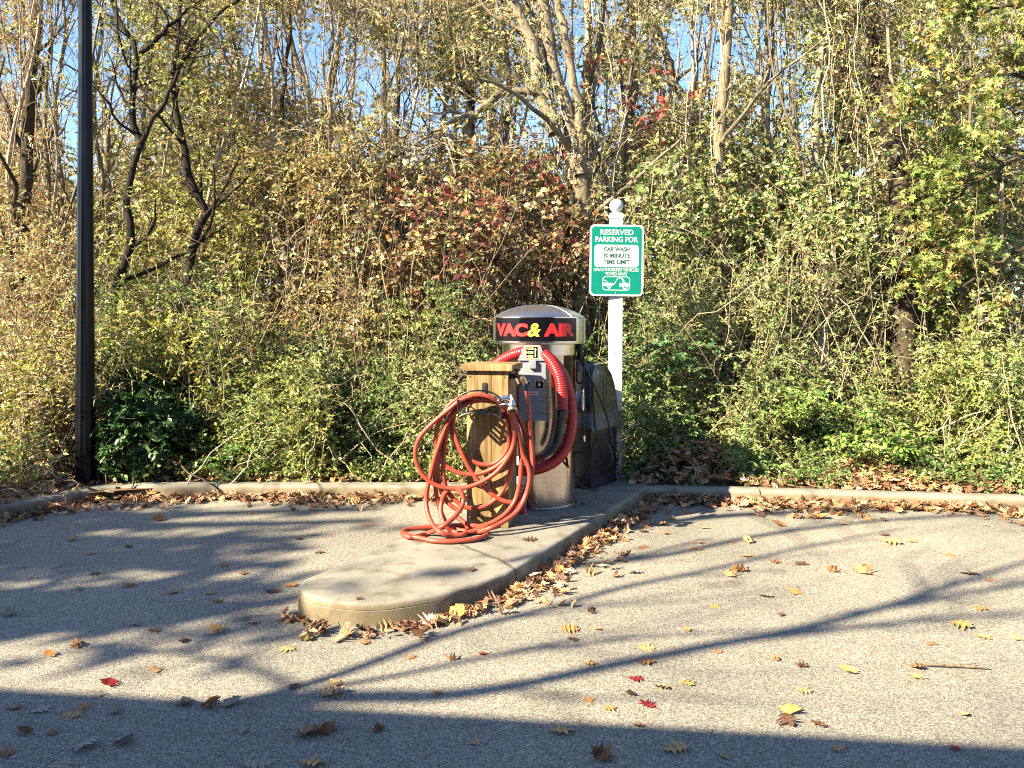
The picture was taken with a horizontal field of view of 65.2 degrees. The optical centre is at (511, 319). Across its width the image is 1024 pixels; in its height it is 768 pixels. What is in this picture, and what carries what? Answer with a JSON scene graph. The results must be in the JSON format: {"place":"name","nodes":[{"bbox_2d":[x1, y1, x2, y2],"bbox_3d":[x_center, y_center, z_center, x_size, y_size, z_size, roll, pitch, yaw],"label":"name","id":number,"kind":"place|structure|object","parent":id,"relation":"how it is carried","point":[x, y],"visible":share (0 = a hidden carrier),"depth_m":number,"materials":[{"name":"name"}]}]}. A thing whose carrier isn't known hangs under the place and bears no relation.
{"place":"outdoors","nodes":[
{"label":"outdoors","id":0,"kind":"place"},
{"bbox_2d":[0,323,1022,501],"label":"forest floor","id":1,"kind":"structure","parent":0,"point":[712,482],"depth_m":7.20,"materials":[{"name":"plant"}]},
{"bbox_2d":[0,0,109,377],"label":"vine clad tree","id":2,"kind":"object","parent":1,"relation":"on","point":[27,168],"visible":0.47,"depth_m":8.95,"materials":[{"name":"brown plant"}]},
{"bbox_2d":[0,192,144,447],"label":"bramble","id":3,"kind":"object","parent":1,"relation":"on","point":[31,265],"visible":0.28,"depth_m":8.29,"materials":[{"name":"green plant"}]},
{"bbox_2d":[74,0,95,484],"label":"lamp post","id":4,"kind":"object","parent":1,"relation":"on","point":[85,443],"visible":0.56,"depth_m":7.05,"materials":[{"name":"metal"}]},
{"bbox_2d":[0,193,179,462],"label":"brush","id":5,"kind":"object","parent":1,"relation":"on","point":[33,320],"visible":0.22,"depth_m":7.68,"materials":[{"name":"yellow plant"}]},
{"bbox_2d":[0,312,198,483],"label":"yellow thicket","id":6,"kind":"object","parent":1,"relation":"on","point":[66,390],"visible":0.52,"depth_m":7.38,"materials":[{"name":"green plant"}]},
{"bbox_2d":[0,367,208,509],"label":"yellow thicket","id":7,"kind":"object","parent":1,"relation":"on","point":[43,468],"visible":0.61,"depth_m":7.05,"materials":[{"name":"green plant"}]},
{"bbox_2d":[0,0,223,412],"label":"twiggy tree","id":8,"kind":"object","parent":1,"relation":"on","point":[47,165],"visible":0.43,"depth_m":9.31,"materials":[{"name":"beige plant"}]},
{"bbox_2d":[6,365,246,490],"bbox_3d":[-3.624,1.052,7.813,2.662,1.214,1.922,0,0,0],"label":"dark shrub","id":9,"kind":"object","parent":1,"relation":"on","point":[138,421],"visible":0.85,"depth_m":7.32,"materials":[{"name":"green plant"}]},
{"bbox_2d":[48,168,302,431],"bbox_3d":[-3.446,-0.032,9.311,3.761,3.662,2.660,0,0,0],"label":"yellow thicket","id":10,"kind":"object","parent":1,"relation":"on","point":[173,250],"visible":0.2,"depth_m":8.88,"materials":[{"name":"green plant"}]},
{"bbox_2d":[0,183,363,465],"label":"brush","id":11,"kind":"object","parent":1,"relation":"on","point":[157,321],"visible":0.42,"depth_m":7.87,"materials":[{"name":"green plant"}]},
{"bbox_2d":[76,0,296,397],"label":"crooked sapling","id":12,"kind":"object","parent":1,"relation":"on","point":[201,203],"visible":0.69,"depth_m":8.59,"materials":[{"name":"brown plant"}]},
{"bbox_2d":[38,0,339,437],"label":"crooked sapling","id":13,"kind":"object","parent":1,"relation":"on","point":[128,191],"visible":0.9,"depth_m":8.44,"materials":[{"name":"brown plant"}]},
{"bbox_2d":[61,251,344,475],"bbox_3d":[-3.204,0.531,8.458,3.145,2.558,2.311,0,0,0],"label":"yellow thicket","id":14,"kind":"object","parent":1,"relation":"on","point":[113,345],"visible":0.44,"depth_m":7.93,"materials":[{"name":"green plant"}]},
{"bbox_2d":[149,0,288,404],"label":"slender tree","id":15,"kind":"object","parent":1,"relation":"on","point":[234,51],"visible":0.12,"depth_m":10.94,"materials":[{"name":"beige plant"}]},
{"bbox_2d":[195,439,275,481],"bbox_3d":[-2.546,1.398,7.346,0.536,0.592,0.598,0,0,21],"label":"sumac","id":16,"kind":"object","parent":1,"relation":"on","point":[234,449],"visible":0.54,"depth_m":7.27,"materials":[{"name":"green plant"}]},
{"bbox_2d":[167,0,371,348],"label":"orange tree","id":17,"kind":"object","parent":1,"relation":"on","point":[286,56],"visible":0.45,"depth_m":9.51,"materials":[{"name":"brown plant"}]},
{"bbox_2d":[163,310,403,484],"bbox_3d":[-2.522,0.851,8.305,2.328,1.948,3.634,0,0,-39],"label":"privet","id":18,"kind":"object","parent":1,"relation":"on","point":[291,388],"visible":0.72,"depth_m":7.54,"materials":[{"name":"green plant"}]},
{"bbox_2d":[268,1,341,380],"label":"slanting tree","id":19,"kind":"object","parent":1,"relation":"on","point":[297,74],"visible":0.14,"depth_m":12.11,"materials":[{"name":"beige plant"}]},
{"bbox_2d":[198,86,439,452],"bbox_3d":[-2.228,-0.700,9.160,3.766,4.351,2.591,0,0,0],"label":"golden shrub","id":20,"kind":"object","parent":1,"relation":"on","point":[321,161],"visible":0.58,"depth_m":8.73,"materials":[{"name":"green plant"}]},
{"bbox_2d":[183,0,502,409],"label":"twiggy tree","id":21,"kind":"object","parent":1,"relation":"on","point":[351,98],"visible":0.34,"depth_m":9.36,"materials":[{"name":"brown plant"}]},
{"bbox_2d":[217,0,519,427],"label":"broken tree","id":22,"kind":"object","parent":1,"relation":"on","point":[280,248],"visible":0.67,"depth_m":8.88,"materials":[{"name":"beige plant"}]},
{"bbox_2d":[159,176,579,456],"bbox_3d":[-1.055,-0.030,8.658,5.142,3.009,3.547,0,0,-39],"label":"brush","id":23,"kind":"object","parent":1,"relation":"on","point":[342,207],"visible":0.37,"depth_m":7.84,"materials":[{"name":"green plant"}]},
{"bbox_2d":[267,274,501,481],"bbox_3d":[-1.127,0.634,8.141,4.274,2.343,2.280,0,0,26],"label":"privet","id":24,"kind":"object","parent":1,"relation":"on","point":[424,416],"visible":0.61,"depth_m":7.76,"materials":[{"name":"green plant"}]},
{"bbox_2d":[384,281,472,430],"bbox_3d":[-0.867,0.531,8.008,0.844,1.860,0.526,0,0,-26],"label":"sumac","id":25,"kind":"object","parent":1,"relation":"on","point":[415,324],"visible":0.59,"depth_m":8.01,"materials":[{"name":"green plant"}]},
{"bbox_2d":[368,0,519,402],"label":"golden tree","id":26,"kind":"object","parent":1,"relation":"on","point":[443,116],"visible":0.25,"depth_m":10.09,"materials":[{"name":"beige plant"}]},
{"bbox_2d":[275,125,655,467],"bbox_3d":[-0.584,-0.349,8.749,4.976,3.648,2.506,0,0,0],"label":"maroon shrub","id":27,"kind":"object","parent":1,"relation":"on","point":[488,164],"visible":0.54,"depth_m":8.45,"materials":[{"name":"red plant"}]},
{"bbox_2d":[417,1,524,344],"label":"forked tree","id":28,"kind":"object","parent":1,"relation":"on","point":[471,102],"visible":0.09,"depth_m":12.56,"materials":[{"name":"brown plant"}]},
{"bbox_2d":[354,162,589,455],"bbox_3d":[-0.225,-0.113,8.215,2.618,3.171,1.763,0,0,-27],"label":"maroon maple","id":29,"kind":"object","parent":1,"relation":"on","point":[493,223],"visible":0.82,"depth_m":8.03,"materials":[{"name":"red plant"}]},
{"bbox_2d":[265,96,682,427],"bbox_3d":[-0.639,-0.731,10.296,6.017,4.409,3.142,0,0,-11],"label":"brown thicket","id":30,"kind":"object","parent":1,"relation":"on","point":[504,178],"visible":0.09,"depth_m":9.79,"materials":[{"name":"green plant"}]},
{"bbox_2d":[267,0,701,358],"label":"tree","id":31,"kind":"object","parent":1,"relation":"on","point":[572,140],"visible":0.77,"depth_m":8.94,"materials":[{"name":"beige plant"}]},
{"bbox_2d":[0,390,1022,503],"bbox_3d":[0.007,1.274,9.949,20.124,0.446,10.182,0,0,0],"label":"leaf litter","id":32,"kind":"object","parent":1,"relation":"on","point":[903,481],"visible":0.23,"depth_m":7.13,"materials":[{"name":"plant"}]},
{"bbox_2d":[0,0,1023,430],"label":"woods","id":33,"kind":"object","parent":1,"relation":"on","point":[918,12],"visible":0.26,"depth_m":9.66,"materials":[{"name":"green plant"}]},
{"bbox_2d":[0,403,1023,495],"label":"undergrowth","id":34,"kind":"object","parent":1,"relation":"on","point":[404,466],"visible":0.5,"depth_m":7.30,"materials":[{"name":"green plant"}]},
{"bbox_2d":[425,278,673,479],"bbox_3d":[0.590,0.699,8.415,3.438,2.403,2.422,0,0,-29],"label":"privet","id":35,"kind":"object","parent":1,"relation":"on","point":[595,334],"visible":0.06,"depth_m":8.54,"materials":[{"name":"green plant"}]},
{"bbox_2d":[511,0,611,297],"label":"slender tree","id":36,"kind":"object","parent":1,"relation":"on","point":[588,37],"visible":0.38,"depth_m":10.66,"materials":[{"name":"brown plant"}]},
{"bbox_2d":[528,52,700,305],"bbox_3d":[1.042,-0.611,9.043,2.022,4.783,1.034,0,0,-22],"label":"red maple","id":37,"kind":"object","parent":1,"relation":"on","point":[661,98],"visible":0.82,"depth_m":8.98,"materials":[{"name":"brown plant"}]},
{"bbox_2d":[555,0,708,396],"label":"slender tree","id":38,"kind":"object","parent":1,"relation":"on","point":[635,84],"visible":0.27,"depth_m":10.29,"materials":[{"name":"beige plant"}]},
{"bbox_2d":[606,327,724,451],"bbox_3d":[1.458,0.763,7.651,1.118,1.396,0.695,0,0,0],"label":"sumac","id":39,"kind":"object","parent":1,"relation":"on","point":[677,355],"visible":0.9,"depth_m":7.63,"materials":[{"name":"green plant"}]},
{"bbox_2d":[601,0,745,370],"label":"slanting tree","id":40,"kind":"object","parent":1,"relation":"on","point":[665,62],"visible":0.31,"depth_m":11.08,"materials":[{"name":"brown plant"}]},
{"bbox_2d":[605,252,813,478],"bbox_3d":[1.975,0.502,8.387,3.528,2.565,2.686,0,0,0],"label":"honeysuckle","id":41,"kind":"object","parent":1,"relation":"on","point":[666,422],"visible":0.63,"depth_m":7.92,"materials":[{"name":"green plant"}]},
{"bbox_2d":[579,103,898,455],"bbox_3d":[2.534,-0.700,9.098,4.525,4.347,2.900,0,0,-37],"label":"olive thicket","id":42,"kind":"object","parent":1,"relation":"on","point":[737,201],"visible":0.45,"depth_m":8.80,"materials":[{"name":"green plant"}]},
{"bbox_2d":[652,0,855,432],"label":"cream tree","id":43,"kind":"object","parent":1,"relation":"on","point":[725,31],"visible":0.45,"depth_m":9.05,"materials":[{"name":"beige plant"}]},
{"bbox_2d":[560,181,948,464],"bbox_3d":[2.452,0.013,8.413,3.871,2.921,3.431,0,0,26],"label":"brush","id":44,"kind":"object","parent":1,"relation":"on","point":[718,398],"visible":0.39,"depth_m":7.92,"materials":[{"name":"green plant"}]},
{"bbox_2d":[709,0,877,373],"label":"slender tree","id":45,"kind":"object","parent":1,"relation":"on","point":[767,102],"visible":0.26,"depth_m":9.93,"materials":[{"name":"beige plant"}]},
{"bbox_2d":[755,378,857,462],"bbox_3d":[2.719,0.999,7.449,0.963,0.927,0.616,0,0,10],"label":"sumac","id":46,"kind":"object","parent":1,"relation":"on","point":[803,410],"visible":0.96,"depth_m":7.41,"materials":[{"name":"green plant"}]},
{"bbox_2d":[669,340,965,485],"bbox_3d":[2.910,1.019,8.166,3.686,1.650,2.752,0,0,-28],"label":"honeysuckle","id":47,"kind":"object","parent":1,"relation":"on","point":[813,434],"visible":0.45,"depth_m":7.67,"materials":[{"name":"green plant"}]},
{"bbox_2d":[686,199,972,449],"bbox_3d":[3.610,0.013,8.951,3.645,2.931,2.122,0,0,-30],"label":"olive thicket","id":48,"kind":"object","parent":1,"relation":"on","point":[814,298],"visible":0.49,"depth_m":8.35,"materials":[{"name":"green plant"}]},
{"bbox_2d":[764,0,932,454],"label":"peeling tree","id":49,"kind":"object","parent":1,"relation":"on","point":[814,159],"visible":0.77,"depth_m":9.01,"materials":[{"name":"beige plant"}]},
{"bbox_2d":[778,0,925,398],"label":"dark tree","id":50,"kind":"object","parent":1,"relation":"on","point":[841,141],"visible":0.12,"depth_m":11.49,"materials":[{"name":"brown plant"}]},
{"bbox_2d":[781,0,935,454],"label":"thick tree","id":51,"kind":"object","parent":1,"relation":"on","point":[902,305],"visible":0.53,"depth_m":9.04,"materials":[{"name":"brown plant"}]},
{"bbox_2d":[823,409,934,464],"bbox_3d":[3.269,1.130,7.155,0.903,0.667,0.533,0,0,0],"label":"sumac","id":52,"kind":"object","parent":1,"relation":"on","point":[885,446],"visible":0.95,"depth_m":7.13,"materials":[{"name":"green plant"}]},
{"bbox_2d":[773,198,1023,456],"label":"brush","id":53,"kind":"object","parent":1,"relation":"on","point":[1012,295],"visible":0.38,"depth_m":7.85,"materials":[{"name":"green plant"}]},
{"bbox_2d":[794,130,1023,438],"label":"olive thicket","id":54,"kind":"object","parent":1,"relation":"on","point":[1008,263],"visible":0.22,"depth_m":8.99,"materials":[{"name":"green plant"}]},
{"bbox_2d":[806,313,1023,494],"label":"honeysuckle","id":55,"kind":"object","parent":1,"relation":"on","point":[1010,399],"visible":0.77,"depth_m":7.48,"materials":[{"name":"green plant"}]},
{"bbox_2d":[844,0,1023,414],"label":"tall tree","id":56,"kind":"object","parent":1,"relation":"on","point":[956,115],"visible":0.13,"depth_m":10.52,"materials":[{"name":"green plant"}]},
{"bbox_2d":[849,0,1023,362],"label":"sweetgum","id":57,"kind":"object","parent":1,"relation":"on","point":[919,91],"visible":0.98,"depth_m":8.08,"materials":[{"name":"green plant"}]},
{"bbox_2d":[0,498,1023,767],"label":"asphalt","id":58,"kind":"structure","parent":0,"point":[518,688],"depth_m":3.79,"materials":[{"name":"asphalt"}]},
{"bbox_2d":[0,745,17,757],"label":"fallen leaf","id":59,"kind":"object","parent":58,"relation":"on","point":[6,751],"visible":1,"depth_m":2.89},
{"bbox_2d":[0,604,20,615],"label":"fallen leaf","id":60,"kind":"object","parent":58,"relation":"on","point":[10,610],"visible":1,"depth_m":4.24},
{"bbox_2d":[18,722,33,731],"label":"fallen leaf","id":61,"kind":"object","parent":58,"relation":"on","point":[26,728],"visible":1,"depth_m":3.03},
{"bbox_2d":[19,704,52,714],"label":"fallen leaf","id":62,"kind":"object","parent":58,"relation":"on","point":[43,707],"visible":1,"depth_m":3.21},
{"bbox_2d":[43,646,57,655],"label":"fallen leaf","id":63,"kind":"object","parent":58,"relation":"on","point":[49,653],"visible":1,"depth_m":3.73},
{"bbox_2d":[48,750,79,767],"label":"fallen leaf","id":64,"kind":"object","parent":58,"relation":"on","point":[65,762],"visible":1,"depth_m":2.81,"materials":[{"name":"plant"}]},
{"bbox_2d":[58,706,83,720],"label":"fallen leaf","id":65,"kind":"object","parent":58,"relation":"on","point":[72,714],"visible":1,"depth_m":3.16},
{"bbox_2d":[70,636,91,647],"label":"fallen leaf","id":66,"kind":"object","parent":58,"relation":"on","point":[79,642],"visible":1,"depth_m":3.83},
{"bbox_2d":[70,730,107,750],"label":"fallen leaf","id":67,"kind":"object","parent":58,"relation":"on","point":[85,742],"visible":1,"depth_m":2.93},
{"bbox_2d":[99,672,118,685],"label":"fallen leaf","id":68,"kind":"object","parent":58,"relation":"on","point":[111,681],"visible":1,"depth_m":3.42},
{"bbox_2d":[106,703,125,712],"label":"fallen leaf","id":69,"kind":"object","parent":58,"relation":"on","point":[115,708],"visible":1,"depth_m":3.18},
{"bbox_2d":[112,731,133,745],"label":"fallen leaf","id":70,"kind":"object","parent":58,"relation":"on","point":[123,739],"visible":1,"depth_m":2.96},
{"bbox_2d":[146,665,162,671],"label":"fallen leaf","id":71,"kind":"object","parent":58,"relation":"on","point":[154,668],"visible":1,"depth_m":3.57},
{"bbox_2d":[165,696,191,703],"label":"fallen leaf","id":72,"kind":"object","parent":58,"relation":"on","point":[183,699],"visible":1,"depth_m":3.26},
{"bbox_2d":[201,695,220,707],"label":"fallen leaf","id":73,"kind":"object","parent":58,"relation":"on","point":[210,701],"visible":1,"depth_m":3.23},
{"bbox_2d":[209,619,229,632],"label":"fallen leaf","id":74,"kind":"object","parent":58,"relation":"on","point":[217,628],"visible":1,"depth_m":4.00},
{"bbox_2d":[215,695,240,706],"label":"fallen leaf","id":75,"kind":"object","parent":58,"relation":"on","point":[230,700],"visible":1,"depth_m":3.24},
{"bbox_2d":[229,751,274,767],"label":"fallen leaf","id":76,"kind":"object","parent":58,"relation":"on","point":[262,762],"visible":1,"depth_m":2.81,"materials":[{"name":"plant"}]},
{"bbox_2d":[272,645,294,651],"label":"fallen leaf","id":77,"kind":"object","parent":58,"relation":"on","point":[282,648],"visible":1,"depth_m":3.80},
{"bbox_2d":[283,723,322,734],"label":"fallen leaf","id":78,"kind":"object","parent":58,"relation":"on","point":[308,729],"visible":1,"depth_m":3.00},
{"bbox_2d":[297,631,316,639],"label":"fallen leaf","id":79,"kind":"object","parent":58,"relation":"on","point":[307,635],"visible":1,"depth_m":3.90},
{"bbox_2d":[291,754,325,765],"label":"fallen leaf","id":80,"kind":"object","parent":58,"relation":"on","point":[310,761],"visible":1,"depth_m":2.83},
{"bbox_2d":[308,684,343,694],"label":"fallen leaf","id":81,"kind":"object","parent":58,"relation":"on","point":[333,691],"visible":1,"depth_m":3.33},
{"bbox_2d":[317,721,337,732],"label":"fallen leaf","id":82,"kind":"object","parent":58,"relation":"on","point":[327,727],"visible":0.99,"depth_m":3.03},
{"bbox_2d":[373,720,388,732],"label":"fallen leaf","id":83,"kind":"object","parent":58,"relation":"on","point":[380,727],"visible":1,"depth_m":3.05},
{"bbox_2d":[446,603,464,614],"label":"fallen leaf","id":84,"kind":"object","parent":58,"relation":"on","point":[456,606],"visible":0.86,"depth_m":4.25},
{"bbox_2d":[297,474,648,626],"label":"concrete island","id":85,"kind":"structure","parent":58,"relation":"on","point":[400,580],"depth_m":4.72,"materials":[{"name":"concrete"}]},
{"bbox_2d":[456,361,522,527],"bbox_3d":[-0.162,0.879,5.650,0.478,1.140,0.576,0,0,12],"label":"hose post","id":86,"kind":"object","parent":85,"relation":"on","point":[486,433],"visible":0.82,"depth_m":5.60,"materials":[{"name":"brown wood"}]},
{"bbox_2d":[400,376,534,543],"bbox_3d":[-0.297,0.915,5.367,0.907,1.068,0.432,0,0,0],"label":"garden hose","id":87,"kind":"object","parent":86,"relation":"hanging from","point":[517,502],"visible":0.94,"depth_m":5.48,"materials":[{"name":"rubber"}]},
{"bbox_2d":[491,304,612,514],"bbox_3d":[0.300,0.708,6.348,0.983,1.662,0.964,0,0,10],"label":"vacuum machine","id":88,"kind":"object","parent":85,"relation":"on","point":[540,342],"visible":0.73,"depth_m":6.08,"materials":[{"name":"metal"}]},
{"bbox_2d":[575,361,623,488],"bbox_3d":[0.668,0.905,7.100,0.456,1.088,0.596,0,0,35],"label":"litter bin","id":89,"kind":"object","parent":85,"relation":"on","point":[601,375],"visible":0.45,"depth_m":6.90,"materials":[{"name":"grey plastic"}]},
{"bbox_2d":[589,199,643,476],"bbox_3d":[0.962,0.173,7.431,0.500,2.595,0.176,0,0,2],"label":"parking sign","id":90,"kind":"object","parent":85,"relation":"on","point":[616,263],"visible":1,"depth_m":7.35,"materials":[{"name":"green metal"}]},
{"bbox_2d":[0,488,1023,641],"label":"leaf litter","id":91,"kind":"object","parent":58,"relation":"on","point":[527,587],"visible":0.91,"depth_m":6.49,"materials":[{"name":"plant"}]},
{"bbox_2d":[0,482,1023,521],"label":"kerb","id":92,"kind":"structure","parent":58,"relation":"on","point":[253,488],"depth_m":6.87,"materials":[{"name":"concrete"}]},
{"bbox_2d":[538,723,573,732],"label":"fallen leaf","id":93,"kind":"object","parent":58,"relation":"on","point":[559,729],"visible":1,"depth_m":3.04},
{"bbox_2d":[555,623,578,634],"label":"fallen leaf","id":94,"kind":"object","parent":58,"relation":"on","point":[567,627],"visible":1,"depth_m":4.03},
{"bbox_2d":[590,740,623,759],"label":"fallen leaf","id":95,"kind":"object","parent":58,"relation":"on","point":[600,752],"visible":1,"depth_m":2.86,"materials":[{"name":"plant"}]},
{"bbox_2d":[633,642,654,651],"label":"fallen leaf","id":96,"kind":"object","parent":58,"relation":"on","point":[648,647],"visible":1,"depth_m":3.81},
{"bbox_2d":[638,699,659,709],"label":"fallen leaf","id":97,"kind":"object","parent":58,"relation":"on","point":[645,703],"visible":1,"depth_m":3.25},
{"bbox_2d":[637,656,661,663],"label":"fallen leaf","id":98,"kind":"object","parent":58,"relation":"on","point":[644,660],"visible":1,"depth_m":3.66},
{"bbox_2d":[664,738,699,753],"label":"fallen leaf","id":99,"kind":"object","parent":58,"relation":"on","point":[679,747],"visible":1,"depth_m":2.92,"materials":[{"name":"plant"}]},
{"bbox_2d":[722,569,736,575],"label":"fallen leaf","id":100,"kind":"object","parent":58,"relation":"on","point":[731,572],"visible":1,"depth_m":4.88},
{"bbox_2d":[731,563,754,570],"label":"fallen leaf","id":101,"kind":"object","parent":58,"relation":"on","point":[741,568],"visible":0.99,"depth_m":4.98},
{"bbox_2d":[775,707,797,725],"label":"fallen leaf","id":102,"kind":"object","parent":58,"relation":"on","point":[788,718],"visible":1,"depth_m":3.11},
{"bbox_2d":[778,702,800,713],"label":"fallen leaf","id":103,"kind":"object","parent":58,"relation":"on","point":[789,708],"visible":1,"depth_m":3.18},
{"bbox_2d":[838,663,857,672],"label":"fallen leaf","id":104,"kind":"object","parent":58,"relation":"on","point":[848,668],"visible":1,"depth_m":3.54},
{"bbox_2d":[853,563,875,573],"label":"fallen leaf","id":105,"kind":"object","parent":58,"relation":"on","point":[864,568],"visible":1,"depth_m":4.93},
{"bbox_2d":[874,537,901,545],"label":"fallen leaf","id":106,"kind":"object","parent":58,"relation":"on","point":[894,540],"visible":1,"depth_m":5.60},
{"bbox_2d":[905,672,928,678],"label":"fallen leaf","id":107,"kind":"object","parent":58,"relation":"on","point":[916,675],"visible":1,"depth_m":3.50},
{"bbox_2d":[917,663,989,668],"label":"fallen twig","id":108,"kind":"object","parent":58,"relation":"on","point":[967,665],"visible":1,"depth_m":3.59,"materials":[{"name":"wood"}]},
{"bbox_2d":[940,619,972,630],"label":"fallen leaf","id":109,"kind":"object","parent":58,"relation":"on","point":[963,624],"visible":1,"depth_m":4.08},
{"bbox_2d":[0,0,1023,324],"label":"sky","id":110,"kind":"structure","parent":0,"point":[685,38],"materials":[{"name":"blue"}]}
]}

